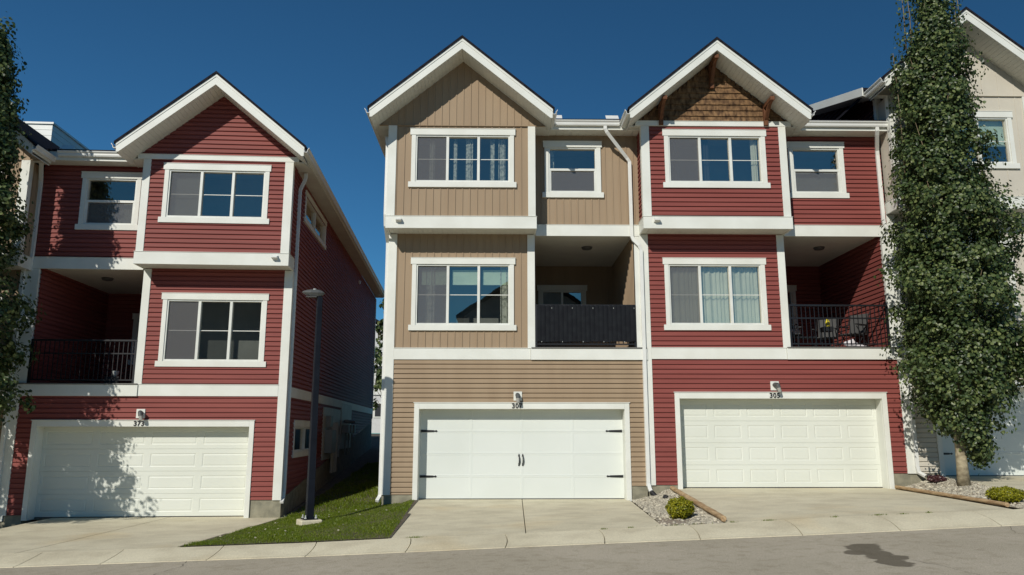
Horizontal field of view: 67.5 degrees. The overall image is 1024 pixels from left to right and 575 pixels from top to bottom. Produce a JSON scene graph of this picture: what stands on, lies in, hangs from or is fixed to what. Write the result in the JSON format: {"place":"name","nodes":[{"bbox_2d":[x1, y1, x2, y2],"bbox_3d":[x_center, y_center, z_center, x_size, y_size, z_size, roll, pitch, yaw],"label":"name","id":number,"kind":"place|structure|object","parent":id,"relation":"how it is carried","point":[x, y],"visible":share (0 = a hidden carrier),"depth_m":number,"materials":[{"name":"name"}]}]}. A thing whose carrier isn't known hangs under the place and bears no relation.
{"place":"outdoors","nodes":[
{"label":"outdoors","id":0,"kind":"place"},
{"bbox_2d":[0,11,46,429],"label":"aspen tree","id":1,"kind":"object","parent":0,"point":[12,227],"visible":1,"depth_m":16.96,"materials":[{"name":"green plant"}]},
{"bbox_2d":[104,371,124,382],"bbox_3d":[-9.639,2.191,18.597,0.340,0.321,0.340,0,-11,-1],"label":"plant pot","id":2,"kind":"object","parent":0,"point":[113,376],"visible":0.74,"depth_m":18.43,"materials":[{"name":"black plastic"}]},
{"bbox_2d":[0,515,286,553],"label":"driveway","id":3,"kind":"structure","parent":0,"point":[71,534],"depth_m":15.07,"materials":[{"name":"concrete"}]},
{"bbox_2d":[178,455,417,546],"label":"lawn","id":4,"kind":"structure","parent":0,"point":[406,515],"depth_m":15.87,"materials":[{"name":"plant"}]},
{"bbox_2d":[296,289,324,525],"bbox_3d":[-4.122,2.478,15.707,0.564,4.990,0.420,6,-12,-28],"label":"street lamp","id":5,"kind":"object","parent":4,"relation":"on","point":[309,517],"visible":0.93,"depth_m":15.65,"materials":[{"name":"metal"}]},
{"bbox_2d":[183,511,932,546],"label":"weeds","id":6,"kind":"object","parent":4,"relation":"on","point":[628,527],"visible":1,"depth_m":12.65,"materials":[{"name":"green plant"}]},
{"bbox_2d":[0,525,1023,574],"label":"road","id":7,"kind":"structure","parent":0,"point":[998,550],"depth_m":10.54,"materials":[{"name":"grey asphalt"}]},
{"bbox_2d":[0,0,1023,433],"label":"sky","id":8,"kind":"structure","parent":0,"point":[96,70],"materials":[{"name":"blue"}]},
{"bbox_2d":[388,499,660,542],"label":"driveway","id":9,"kind":"structure","parent":0,"point":[444,517],"depth_m":14.66,"materials":[{"name":"concrete"}]},
{"bbox_2d":[211,434,1018,545],"bbox_3d":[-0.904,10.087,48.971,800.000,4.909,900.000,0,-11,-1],"label":"ground","id":10,"kind":"structure","parent":0,"point":[370,454],"depth_m":27.73,"materials":[{"name":"grey concrete"}]},
{"bbox_2d":[0,118,89,528],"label":"townhouse","id":11,"kind":"structure","parent":10,"relation":"on","point":[43,137],"depth_m":18.44,"materials":[{"name":"beige"}]},
{"bbox_2d":[0,71,384,527],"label":"townhouse","id":12,"kind":"structure","parent":10,"relation":"on","point":[189,246],"depth_m":18.66,"materials":[{"name":"red wood"}]},
{"bbox_2d":[75,171,142,230],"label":"window","id":13,"kind":"structure","parent":12,"relation":"in","point":[109,200],"depth_m":19.04,"materials":[{"name":"glass"}]},
{"bbox_2d":[127,313,139,364],"bbox_3d":[-10.239,1.495,22.118,1.520,1.482,0.150,1,-11,-4],"label":"window","id":14,"kind":"structure","parent":12,"relation":"in","point":[136,316],"depth_m":22.07,"materials":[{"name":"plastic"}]},
{"bbox_2d":[34,427,248,518],"bbox_3d":[-8.706,4.369,18.213,4.958,2.173,0.035,1,-11,-4],"label":"garage door","id":15,"kind":"structure","parent":12,"relation":"in","point":[85,472],"depth_m":18.19,"materials":[{"name":"white metal"}]},
{"bbox_2d":[155,292,268,366],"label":"window","id":16,"kind":"structure","parent":12,"relation":"in","point":[197,329],"depth_m":18.72,"materials":[{"name":"glass"}]},
{"bbox_2d":[158,162,271,223],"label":"window","id":17,"kind":"structure","parent":12,"relation":"in","point":[192,192],"depth_m":18.72,"materials":[{"name":"glass"}]},
{"bbox_2d":[291,420,316,457],"bbox_3d":[-5.694,4.100,20.820,0.256,0.942,3.241,1,-11,-3],"label":"window","id":18,"kind":"structure","parent":12,"relation":"in","point":[301,432],"depth_m":20.42,"materials":[{"name":"plastic"}]},
{"bbox_2d":[303,190,326,249],"bbox_3d":[-5.695,-1.877,21.962,0.260,0.872,3.311,1,-11,-3],"label":"window","id":19,"kind":"structure","parent":12,"relation":"in","point":[312,220],"depth_m":21.94,"materials":[{"name":"plastic"}]},
{"bbox_2d":[371,319,383,432],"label":"background house","id":20,"kind":"structure","parent":10,"relation":"on","point":[376,419],"depth_m":61.02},
{"bbox_2d":[373,402,380,417],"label":"window","id":21,"kind":"structure","parent":20,"relation":"in","point":[377,413],"depth_m":60.95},
{"bbox_2d":[373,299,383,410],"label":"spruce tree","id":22,"kind":"object","parent":10,"relation":"on","point":[378,361],"visible":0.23,"depth_m":47.24,"materials":[{"name":"green plant"}]},
{"bbox_2d":[365,35,656,504],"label":"townhouse","id":23,"kind":"structure","parent":10,"relation":"on","point":[511,202],"depth_m":18.50,"materials":[{"name":"beige wood"}]},
{"bbox_2d":[408,257,515,330],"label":"window","id":24,"kind":"structure","parent":23,"relation":"in","point":[449,293],"depth_m":18.77,"materials":[{"name":"glass"}]},
{"bbox_2d":[408,128,516,187],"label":"window","id":25,"kind":"structure","parent":23,"relation":"in","point":[440,157],"depth_m":18.76,"materials":[{"name":"glass"}]},
{"bbox_2d":[419,410,623,498],"bbox_3d":[0.232,3.961,18.260,4.958,2.173,0.099,0,-11,-1],"label":"garage door","id":26,"kind":"structure","parent":23,"relation":"in","point":[465,454],"depth_m":18.28,"materials":[{"name":"white metal"}]},
{"bbox_2d":[537,285,586,304],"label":"window","id":27,"kind":"structure","parent":23,"relation":"in","point":[547,294],"depth_m":22.48,"materials":[{"name":"glass"}]},
{"bbox_2d":[542,141,603,197],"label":"window","id":28,"kind":"structure","parent":23,"relation":"in","point":[572,169],"depth_m":19.31,"materials":[{"name":"glass"}]},
{"bbox_2d":[537,305,635,341],"bbox_3d":[1.798,0.870,18.527,2.380,0.910,0.034,0,-11,-1],"label":"privacy screen","id":29,"kind":"object","parent":23,"relation":"attached to","point":[587,323],"visible":1,"depth_m":18.52,"materials":[{"name":"black fabric"}]},
{"bbox_2d":[0,509,1023,567],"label":"kerb","id":30,"kind":"structure","parent":10,"relation":"on","point":[882,523],"depth_m":12.15,"materials":[{"name":"concrete"}]},
{"bbox_2d":[619,37,931,495],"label":"townhouse","id":31,"kind":"structure","parent":10,"relation":"on","point":[762,215],"depth_m":18.64,"materials":[{"name":"red wood"}]},
{"bbox_2d":[662,257,770,329],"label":"window","id":32,"kind":"structure","parent":31,"relation":"in","point":[701,293],"depth_m":18.86,"materials":[{"name":"glass"}]},
{"bbox_2d":[662,129,770,187],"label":"window","id":33,"kind":"structure","parent":31,"relation":"in","point":[694,158],"depth_m":18.88,"materials":[{"name":"glass"}]},
{"bbox_2d":[680,399,882,487],"bbox_3d":[6.421,3.742,18.448,4.958,2.173,0.034,0,-11,-1],"label":"garage door","id":34,"kind":"structure","parent":31,"relation":"in","point":[726,443],"depth_m":18.44,"materials":[{"name":"white metal"}]},
{"bbox_2d":[787,285,800,333],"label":"window","id":35,"kind":"structure","parent":31,"relation":"in","point":[791,289],"depth_m":22.55,"materials":[{"name":"glass"}]},
{"bbox_2d":[791,324,801,346],"bbox_3d":[7.086,1.150,19.572,0.680,0.993,0.600,-6,-12,28],"label":"deck chair","id":36,"kind":"object","parent":31,"relation":"on","point":[796,334],"visible":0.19,"depth_m":19.38,"materials":[{"name":"grey fabric"}]},
{"bbox_2d":[793,337,817,346],"bbox_3d":[7.269,1.383,18.977,0.500,0.300,0.300,0,-11,-1],"label":"table","id":37,"kind":"object","parent":31,"relation":"on","point":[804,338],"visible":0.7,"depth_m":18.98,"materials":[{"name":"black plastic"}]},
{"bbox_2d":[786,141,849,197],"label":"window","id":38,"kind":"structure","parent":31,"relation":"in","point":[816,169],"depth_m":19.42,"materials":[{"name":"glass"}]},
{"bbox_2d":[812,319,838,346],"bbox_3d":[8.297,1.268,20.199,0.600,0.993,0.680,-7,-13,33],"label":"deck chair","id":39,"kind":"object","parent":31,"relation":"on","point":[834,327],"visible":0.45,"depth_m":20.36,"materials":[{"name":"grey fabric"}]},
{"bbox_2d":[820,326,834,346],"bbox_3d":[7.906,1.278,19.181,0.240,0.580,0.240,0,-11,-1],"label":"side table","id":40,"kind":"object","parent":31,"relation":"on","point":[825,328],"visible":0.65,"depth_m":19.12,"materials":[{"name":"black plastic"}]},
{"bbox_2d":[837,312,869,346],"bbox_3d":[8.676,1.127,19.453,0.680,0.993,0.600,6,-12,-30],"label":"deck chair","id":41,"kind":"object","parent":31,"relation":"on","point":[856,326],"visible":0.74,"depth_m":19.53,"materials":[{"name":"grey fabric"}]},
{"bbox_2d":[844,339,866,346],"bbox_3d":[8.461,1.387,18.938,0.629,0.238,0.300,0,-11,-1],"label":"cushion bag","id":42,"kind":"object","parent":31,"relation":"on","point":[849,341],"visible":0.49,"depth_m":18.87,"materials":[{"name":"white fabric"}]},
{"bbox_2d":[809,7,1023,484],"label":"townhouse","id":43,"kind":"structure","parent":10,"relation":"on","point":[1000,84],"depth_m":18.98,"materials":[{"name":"beige"}]},
{"bbox_2d":[914,111,1019,168],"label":"window","id":44,"kind":"structure","parent":43,"relation":"in","point":[1001,121],"depth_m":19.11,"materials":[{"name":"plastic"}]},
{"bbox_2d":[916,237,1021,308],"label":"window","id":45,"kind":"structure","parent":43,"relation":"in","point":[1013,281],"depth_m":18.95,"materials":[{"name":"plastic"}]},
{"bbox_2d":[942,388,1023,475],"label":"garage door","id":46,"kind":"structure","parent":43,"relation":"in","point":[1011,463],"depth_m":18.49,"materials":[{"name":"white metal"}]},
{"bbox_2d":[632,489,722,525],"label":"gravel","id":47,"kind":"structure","parent":0,"point":[659,508],"depth_m":14.52,"materials":[{"name":"grey gravel"}]},
{"bbox_2d":[665,496,695,518],"bbox_3d":[2.967,3.894,13.510,0.534,0.432,0.542,0,-11,-1],"label":"shrub","id":48,"kind":"object","parent":47,"relation":"on","point":[680,507],"visible":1,"depth_m":13.39,"materials":[{"name":"green plant"}]},
{"bbox_2d":[670,486,726,521],"bbox_3d":[3.616,4.244,15.230,0.111,0.253,4.939,0,-11,2],"label":"log edging","id":49,"kind":"object","parent":47,"relation":"on","point":[713,512],"visible":0.95,"depth_m":14.37,"materials":[{"name":"brown wood"}]},
{"bbox_2d":[679,488,1008,522],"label":"driveway","id":50,"kind":"structure","parent":0,"point":[745,504],"depth_m":14.67,"materials":[{"name":"concrete"}]},
{"bbox_2d":[896,478,1023,508],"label":"gravel","id":51,"kind":"structure","parent":0,"point":[951,488],"depth_m":16.19,"materials":[{"name":"grey gravel"}]},
{"bbox_2d":[927,475,947,482],"bbox_3d":[9.667,4.363,17.409,0.412,0.222,0.458,0,-11,-1],"label":"ground plant","id":52,"kind":"object","parent":51,"relation":"on","point":[935,478],"visible":0.98,"depth_m":17.32,"materials":[{"name":"plant"}]},
{"bbox_2d":[873,0,1023,485],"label":"aspen tree","id":53,"kind":"object","parent":51,"relation":"on","point":[946,372],"visible":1,"depth_m":16.93,"materials":[{"name":"green plant"}]},
{"bbox_2d":[895,485,1009,506],"bbox_3d":[8.708,4.181,15.453,0.091,0.117,4.833,-1,-11,5],"label":"log edging","id":54,"kind":"object","parent":51,"relation":"on","point":[979,500],"visible":1,"depth_m":14.83,"materials":[{"name":"brown wood"}]},
{"bbox_2d":[984,486,1023,502],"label":"shrub","id":55,"kind":"object","parent":51,"relation":"on","point":[1008,494],"visible":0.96,"depth_m":13.59,"materials":[{"name":"green plant"}]},
{"bbox_2d":[946,476,1023,490],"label":"driveway","id":56,"kind":"structure","parent":0,"point":[1016,482],"depth_m":17.06,"materials":[{"name":"concrete"}]}
]}

